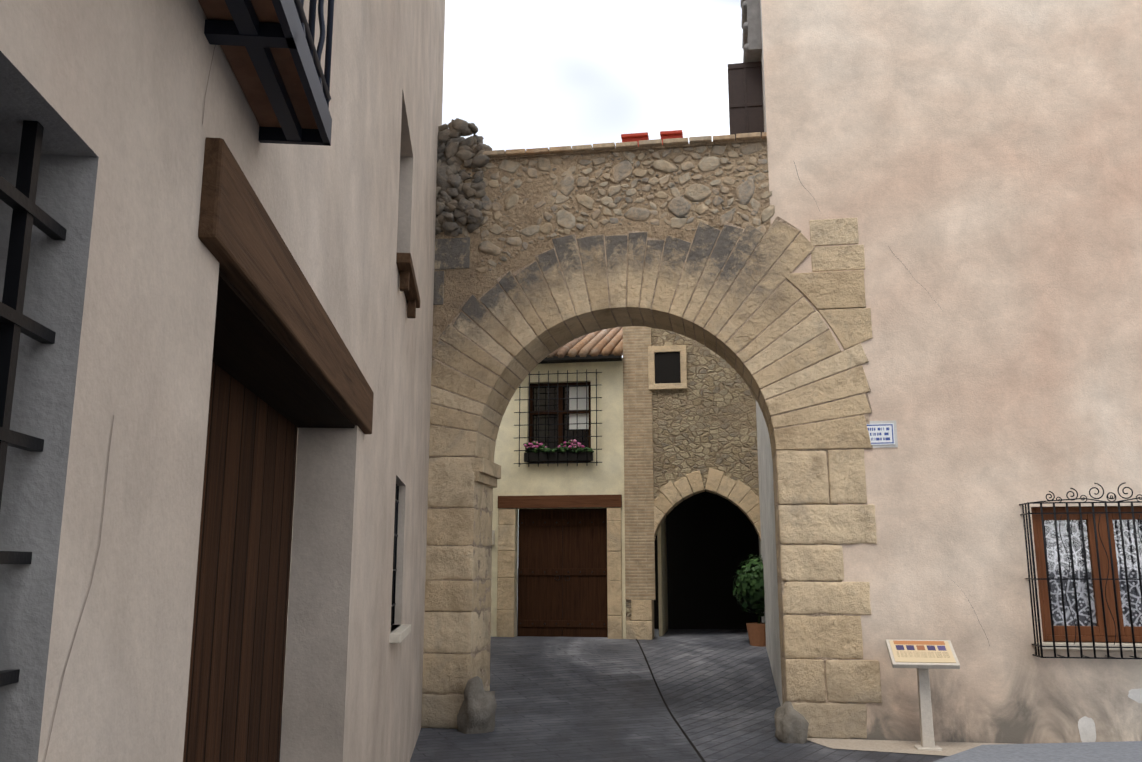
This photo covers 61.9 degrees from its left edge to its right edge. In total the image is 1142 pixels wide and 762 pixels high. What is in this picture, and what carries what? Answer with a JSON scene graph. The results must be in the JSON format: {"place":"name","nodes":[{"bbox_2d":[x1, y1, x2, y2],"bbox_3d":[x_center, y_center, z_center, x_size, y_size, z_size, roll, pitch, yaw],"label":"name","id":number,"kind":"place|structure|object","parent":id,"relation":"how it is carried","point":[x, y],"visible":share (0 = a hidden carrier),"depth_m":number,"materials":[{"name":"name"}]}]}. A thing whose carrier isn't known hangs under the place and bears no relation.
{"place":"outdoors","nodes":[
{"label":"outdoors","id":0,"kind":"place"},
{"bbox_2d":[0,0,444,761],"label":"building wall","id":1,"kind":"structure","parent":0,"point":[120,298],"depth_m":1.70,"materials":[{"name":"beige paint"}]},
{"bbox_2d":[0,120,66,686],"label":"window grille","id":2,"kind":"object","parent":1,"relation":"attached to","point":[19,199],"visible":1,"depth_m":1.21,"materials":[{"name":"black metal"}]},
{"bbox_2d":[44,45,387,761],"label":"building cracks","id":3,"kind":"object","parent":1,"relation":"attached to","point":[104,502],"visible":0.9,"depth_m":1.38,"materials":[{"name":"grey paint"}]},
{"bbox_2d":[183,361,297,761],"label":"wooden door","id":4,"kind":"structure","parent":1,"relation":"in","point":[236,681],"depth_m":3.30,"materials":[{"name":"brown wood"}]},
{"bbox_2d":[204,0,333,145],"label":"iron balcony","id":5,"kind":"object","parent":1,"relation":"attached to","point":[293,30],"visible":0.94,"depth_m":2.03,"materials":[{"name":"black metal"}]},
{"bbox_2d":[198,0,317,128],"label":"balcony tiles","id":6,"kind":"object","parent":5,"relation":"on","point":[244,71],"visible":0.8,"depth_m":2.07,"materials":[{"name":"tile"}]},
{"bbox_2d":[212,270,354,427],"bbox_3d":[-0.985,-0.017,3.130,0.250,0.012,2.340,1,-11,-5],"label":"door recess soffit","id":7,"kind":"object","parent":1,"relation":"attached to","point":[254,354],"visible":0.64,"depth_m":2.96,"materials":[{"name":"brown wood"}]},
{"bbox_2d":[198,137,373,433],"bbox_3d":[-0.981,-0.115,3.221,0.320,0.210,2.820,1,-11,-5],"label":"door lintel","id":8,"kind":"structure","parent":1,"relation":"attached to","point":[241,239],"depth_m":2.34,"materials":[{"name":"brown wood"}]},
{"bbox_2d":[391,484,398,625],"bbox_3d":[-1.267,1.218,6.721,0.016,1.010,0.880,1,-11,-5],"label":"window","id":9,"kind":"structure","parent":1,"relation":"attached to","point":[395,556],"depth_m":6.98,"materials":[{"name":"black metal"}]},
{"bbox_2d":[389,624,410,642],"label":"building sills","id":10,"kind":"structure","parent":1,"relation":"attached to","point":[399,633],"depth_m":6.36,"materials":[{"name":"beige stone"}]},
{"bbox_2d":[396,253,419,317],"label":"building wood sill","id":11,"kind":"structure","parent":1,"relation":"attached to","point":[408,286],"depth_m":6.30,"materials":[{"name":"brown wood"}]},
{"bbox_2d":[492,530,494,544],"bbox_3d":[-1.956,3.654,17.079,1.160,1.920,0.110,-2,-11,9],"label":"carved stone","id":12,"kind":"object","parent":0,"point":[493,537],"visible":0.08,"depth_m":17.14,"materials":[{"name":"beige stone"}]},
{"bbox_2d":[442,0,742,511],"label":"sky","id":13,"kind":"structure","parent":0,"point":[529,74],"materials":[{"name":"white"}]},
{"bbox_2d":[280,587,947,761],"bbox_3d":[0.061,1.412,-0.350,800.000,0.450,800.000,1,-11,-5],"label":"ground","id":14,"kind":"structure","parent":0,"point":[578,699],"depth_m":11.38,"materials":[{"name":"grey stone"}]},
{"bbox_2d":[491,358,625,638],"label":"house facade","id":15,"kind":"structure","parent":14,"relation":"on","point":[605,476],"depth_m":17.28,"materials":[{"name":"beige paint"}]},
{"bbox_2d":[514,369,601,466],"bbox_3d":[-0.231,0.682,17.354,1.620,1.760,0.128,-2,-11,9],"label":"window grille","id":16,"kind":"object","parent":15,"relation":"attached to","point":[557,411],"visible":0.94,"depth_m":17.30,"materials":[{"name":"black metal"}]},
{"bbox_2d":[524,451,592,461],"bbox_3d":[-0.225,1.375,17.253,1.250,0.160,0.160,-2,-11,9],"label":"planter box","id":17,"kind":"object","parent":16,"relation":"attached to","point":[543,456],"visible":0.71,"depth_m":17.18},
{"bbox_2d":[524,439,584,447],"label":"flowers","id":18,"kind":"object","parent":17,"relation":"in","point":[565,445],"visible":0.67,"depth_m":17.21,"materials":[{"name":"pink plant"}]},
{"bbox_2d":[523,439,593,452],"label":"house flower leaves","id":19,"kind":"object","parent":17,"relation":"in","point":[549,450],"visible":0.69,"depth_m":17.17,"materials":[{"name":"green plant"}]},
{"bbox_2d":[497,508,621,638],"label":"door jambs","id":20,"kind":"object","parent":15,"relation":"attached to","point":[506,577],"visible":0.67,"depth_m":16.87,"materials":[{"name":"beige stone"}]},
{"bbox_2d":[498,494,621,507],"bbox_3d":[-0.198,2.186,17.205,2.260,0.225,0.240,-2,-11,9],"label":"door lintel","id":21,"kind":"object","parent":15,"relation":"attached to","point":[567,501],"visible":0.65,"depth_m":17.08,"materials":[{"name":"brown wood"}]},
{"bbox_2d":[529,382,590,462],"bbox_3d":[-0.193,0.775,17.572,1.180,1.500,0.052,-2,-11,9],"label":"window frame","id":22,"kind":"object","parent":15,"relation":"in","point":[560,417],"visible":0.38,"depth_m":17.60,"materials":[{"name":"brown wood"}]},
{"bbox_2d":[532,386,588,451],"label":"window panes","id":23,"kind":"structure","parent":22,"relation":"in","point":[543,406],"depth_m":17.67,"materials":[{"name":"glass"}]},
{"bbox_2d":[569,386,588,428],"bbox_3d":[0.147,0.495,17.600,0.360,0.800,0.007,-2,-11,9],"label":"window curtain","id":24,"kind":"object","parent":23,"relation":"in","point":[581,402],"visible":0.79,"depth_m":17.60,"materials":[{"name":"white fabric"}]},
{"bbox_2d":[517,508,607,636],"bbox_3d":[-0.151,3.438,17.068,1.635,2.280,0.067,-2,-11,9],"label":"house door","id":25,"kind":"structure","parent":15,"relation":"in","point":[562,547],"depth_m":17.05,"materials":[{"name":"brown wood"}]},
{"bbox_2d":[520,521,604,624],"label":"door studs","id":26,"kind":"object","parent":25,"relation":"attached to","point":[565,576],"visible":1,"depth_m":17.02,"materials":[{"name":"black metal"}]},
{"bbox_2d":[538,354,621,363],"bbox_3d":[-4.018,-0.269,18.123,10.000,0.070,0.360,-2,-11,9],"label":"house eave","id":27,"kind":"object","parent":15,"relation":"attached to","point":[587,358],"visible":0.21,"depth_m":17.33,"materials":[{"name":"brown wood"}]},
{"bbox_2d":[547,327,622,357],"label":"house roof","id":28,"kind":"structure","parent":15,"relation":"on","point":[605,342],"depth_m":17.96,"materials":[{"name":"orange tile"}]},
{"bbox_2d":[421,141,770,727],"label":"stone wall","id":29,"kind":"structure","parent":14,"relation":"on","point":[461,286],"depth_m":10.89,"materials":[{"name":"beige stone"}]},
{"bbox_2d":[436,142,774,274],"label":"wall stones","id":30,"kind":"object","parent":29,"relation":"attached to","point":[679,206],"visible":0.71,"depth_m":10.83,"materials":[{"name":"stone"}]},
{"bbox_2d":[489,138,766,159],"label":"coping tiles","id":31,"kind":"object","parent":29,"relation":"on","point":[638,148],"visible":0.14,"depth_m":10.88,"materials":[{"name":"beige stone"}]},
{"bbox_2d":[483,132,766,156],"bbox_3d":[0.638,-2.615,11.320,3.278,0.066,0.950,-2,-11,9],"label":"wall coping","id":32,"kind":"object","parent":31,"relation":"on","point":[634,144],"visible":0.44,"depth_m":10.86,"materials":[{"name":"stone"}]},
{"bbox_2d":[621,130,682,146],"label":"floodlights","id":33,"kind":"object","parent":32,"relation":"on","point":[633,137],"visible":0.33,"depth_m":11.41,"materials":[{"name":"red metal"}]},
{"bbox_2d":[457,676,808,743],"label":"guard stones","id":34,"kind":"object","parent":14,"relation":"on","point":[476,713],"visible":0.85,"depth_m":9.69,"materials":[{"name":"stone"}]},
{"bbox_2d":[421,217,881,738],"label":"stone arch","id":35,"kind":"structure","parent":14,"relation":"on","point":[453,482],"depth_m":10.31,"materials":[{"name":"beige stone"}]},
{"bbox_2d":[435,118,491,236],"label":"stones","id":36,"kind":"object","parent":35,"relation":"on","point":[455,150],"visible":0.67,"depth_m":11.10,"materials":[{"name":"stone"}]},
{"bbox_2d":[422,216,872,738],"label":"arch stones","id":37,"kind":"object","parent":35,"relation":"attached to","point":[778,545],"visible":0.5,"depth_m":10.47,"materials":[{"name":"beige stone"}]},
{"bbox_2d":[657,518,667,635],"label":"tower passage wall","id":38,"kind":"structure","parent":14,"relation":"on","point":[662,581],"depth_m":17.53,"materials":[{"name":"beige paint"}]},
{"bbox_2d":[636,639,705,761],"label":"drainage channel","id":39,"kind":"object","parent":14,"relation":"on","point":[685,734],"visible":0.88,"depth_m":11.09,"materials":[{"name":"black"}]},
{"bbox_2d":[626,327,760,638],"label":"stone wall","id":40,"kind":"structure","parent":14,"relation":"on","point":[704,421],"depth_m":16.98,"materials":[{"name":"beige stone"}]},
{"bbox_2d":[623,326,654,599],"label":"brick pillar","id":41,"kind":"structure","parent":40,"relation":"attached to","point":[639,504],"depth_m":16.99,"materials":[{"name":"brick"}]},
{"bbox_2d":[648,345,686,389],"bbox_3d":[1.751,-0.242,17.253,0.695,0.800,0.090,-2,-11,9],"label":"small window frame","id":42,"kind":"object","parent":40,"relation":"attached to","point":[653,350],"visible":0.94,"depth_m":17.21,"materials":[{"name":"beige stone"}]},
{"bbox_2d":[655,352,680,383],"bbox_3d":[1.752,-0.233,17.262,0.460,0.600,0.050,-2,-11,9],"label":"window opening","id":43,"kind":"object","parent":42,"relation":"attached to","point":[667,367],"visible":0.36,"depth_m":17.24,"materials":[{"name":"black"}]},
{"bbox_2d":[626,468,760,639],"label":"arch stones","id":44,"kind":"object","parent":14,"relation":"on","point":[643,612],"visible":0.4,"depth_m":16.68,"materials":[{"name":"beige stone"}]},
{"bbox_2d":[654,490,761,629],"bbox_3d":[2.595,3.371,17.981,2.600,3.600,2.400,-2,-11,9],"label":"arched doorway","id":45,"kind":"structure","parent":14,"relation":"on","point":[712,539],"depth_m":19.02,"materials":[{"name":"black"}]},
{"bbox_2d":[746,623,765,646],"bbox_3d":[3.130,4.224,15.818,0.420,0.380,0.420,-2,-11,9],"label":"topiary pot","id":46,"kind":"object","parent":14,"relation":"on","point":[757,634],"visible":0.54,"depth_m":15.66,"materials":[{"name":"orange ceramic"}]},
{"bbox_2d":[732,554,764,622],"bbox_3d":[3.142,3.489,15.967,0.856,1.160,0.873,-2,-11,9],"label":"topiary shrub","id":47,"kind":"object","parent":46,"relation":"in","point":[749,592],"visible":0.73,"depth_m":15.74,"materials":[{"name":"green plant"}]},
{"bbox_2d":[756,0,781,704],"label":"wall","id":48,"kind":"structure","parent":14,"relation":"on","point":[767,552],"depth_m":13.27,"materials":[{"name":"white paint"}]},
{"bbox_2d":[727,61,763,139],"bbox_3d":[2.081,-3.253,11.315,0.400,1.150,0.046,-2,-11,9],"label":"building shutter","id":49,"kind":"object","parent":48,"relation":"attached to","point":[745,94],"visible":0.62,"depth_m":11.32,"materials":[{"name":"wood"}]},
{"bbox_2d":[741,0,761,62],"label":"roof verge","id":50,"kind":"structure","parent":48,"relation":"attached to","point":[751,34],"depth_m":11.29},
{"bbox_2d":[807,738,1006,755],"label":"sidewalk","id":51,"kind":"structure","parent":14,"relation":"on","point":[948,748],"depth_m":9.03,"materials":[{"name":"beige concrete"}]},
{"bbox_2d":[885,639,959,750],"bbox_3d":[3.326,2.951,8.951,0.600,0.977,0.364,-2,-11,9],"label":"information lectern","id":52,"kind":"object","parent":51,"relation":"on","point":[926,721],"visible":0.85,"depth_m":8.88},
{"bbox_2d":[889,640,955,662],"bbox_3d":[3.324,2.562,9.013,0.540,0.009,0.340,-1,19,9],"label":"information board","id":53,"kind":"object","parent":52,"relation":"attached to","point":[924,651],"visible":1,"depth_m":9.00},
{"bbox_2d":[761,0,1141,743],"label":"building front","id":54,"kind":"structure","parent":14,"relation":"on","point":[975,166],"depth_m":9.95,"materials":[{"name":"paint"}]},
{"bbox_2d":[870,420,897,447],"bbox_3d":[3.176,0.553,9.881,0.400,0.280,0.009,-2,-11,9],"label":"sign frame","id":55,"kind":"object","parent":54,"relation":"attached to","point":[895,436],"visible":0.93,"depth_m":9.85,"materials":[{"name":"white paint"}]},
{"bbox_2d":[867,423,894,444],"bbox_3d":[3.175,0.552,9.873,0.340,0.220,0.013,-2,-11,9],"label":"street sign","id":56,"kind":"object","parent":55,"relation":"attached to","point":[881,434],"visible":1,"depth_m":9.86,"materials":[{"name":"white ceramic"}]},
{"bbox_2d":[794,162,989,646],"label":"building cracks","id":57,"kind":"object","parent":54,"relation":"attached to","point":[925,289],"visible":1,"depth_m":10.17,"materials":[{"name":"brown"}]},
{"bbox_2d":[1019,482,1141,658],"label":"window grille","id":58,"kind":"object","parent":54,"relation":"attached to","point":[1087,579],"visible":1,"depth_m":9.10,"materials":[{"name":"black metal"}]},
{"bbox_2d":[1031,506,1141,642],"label":"window frame","id":59,"kind":"object","parent":54,"relation":"attached to","point":[1099,633],"visible":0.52,"depth_m":9.38,"materials":[{"name":"brown wood"}]},
{"bbox_2d":[1044,520,1141,626],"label":"building window glass","id":60,"kind":"object","parent":59,"relation":"on","point":[1089,572],"depth_m":9.41,"materials":[{"name":"glass"}]},
{"bbox_2d":[1036,641,1141,650],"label":"windowsill","id":61,"kind":"object","parent":54,"relation":"attached to","point":[1047,643],"visible":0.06,"depth_m":9.11,"materials":[{"name":"stone"}]},
{"bbox_2d":[1044,520,1141,625],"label":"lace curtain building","id":62,"kind":"structure","parent":54,"relation":"attached to","point":[1077,546],"depth_m":9.46,"materials":[{"name":"fabric"}]},
{"bbox_2d":[1078,688,1141,741],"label":"building patches","id":63,"kind":"object","parent":54,"relation":"attached to","point":[1087,729],"visible":0.82,"depth_m":9.05,"materials":[{"name":"white paint"}]},
{"bbox_2d":[933,741,1141,761],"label":"sidewalk","id":64,"kind":"structure","parent":0,"point":[1127,751],"depth_m":8.11,"materials":[{"name":"concrete"}]}
]}

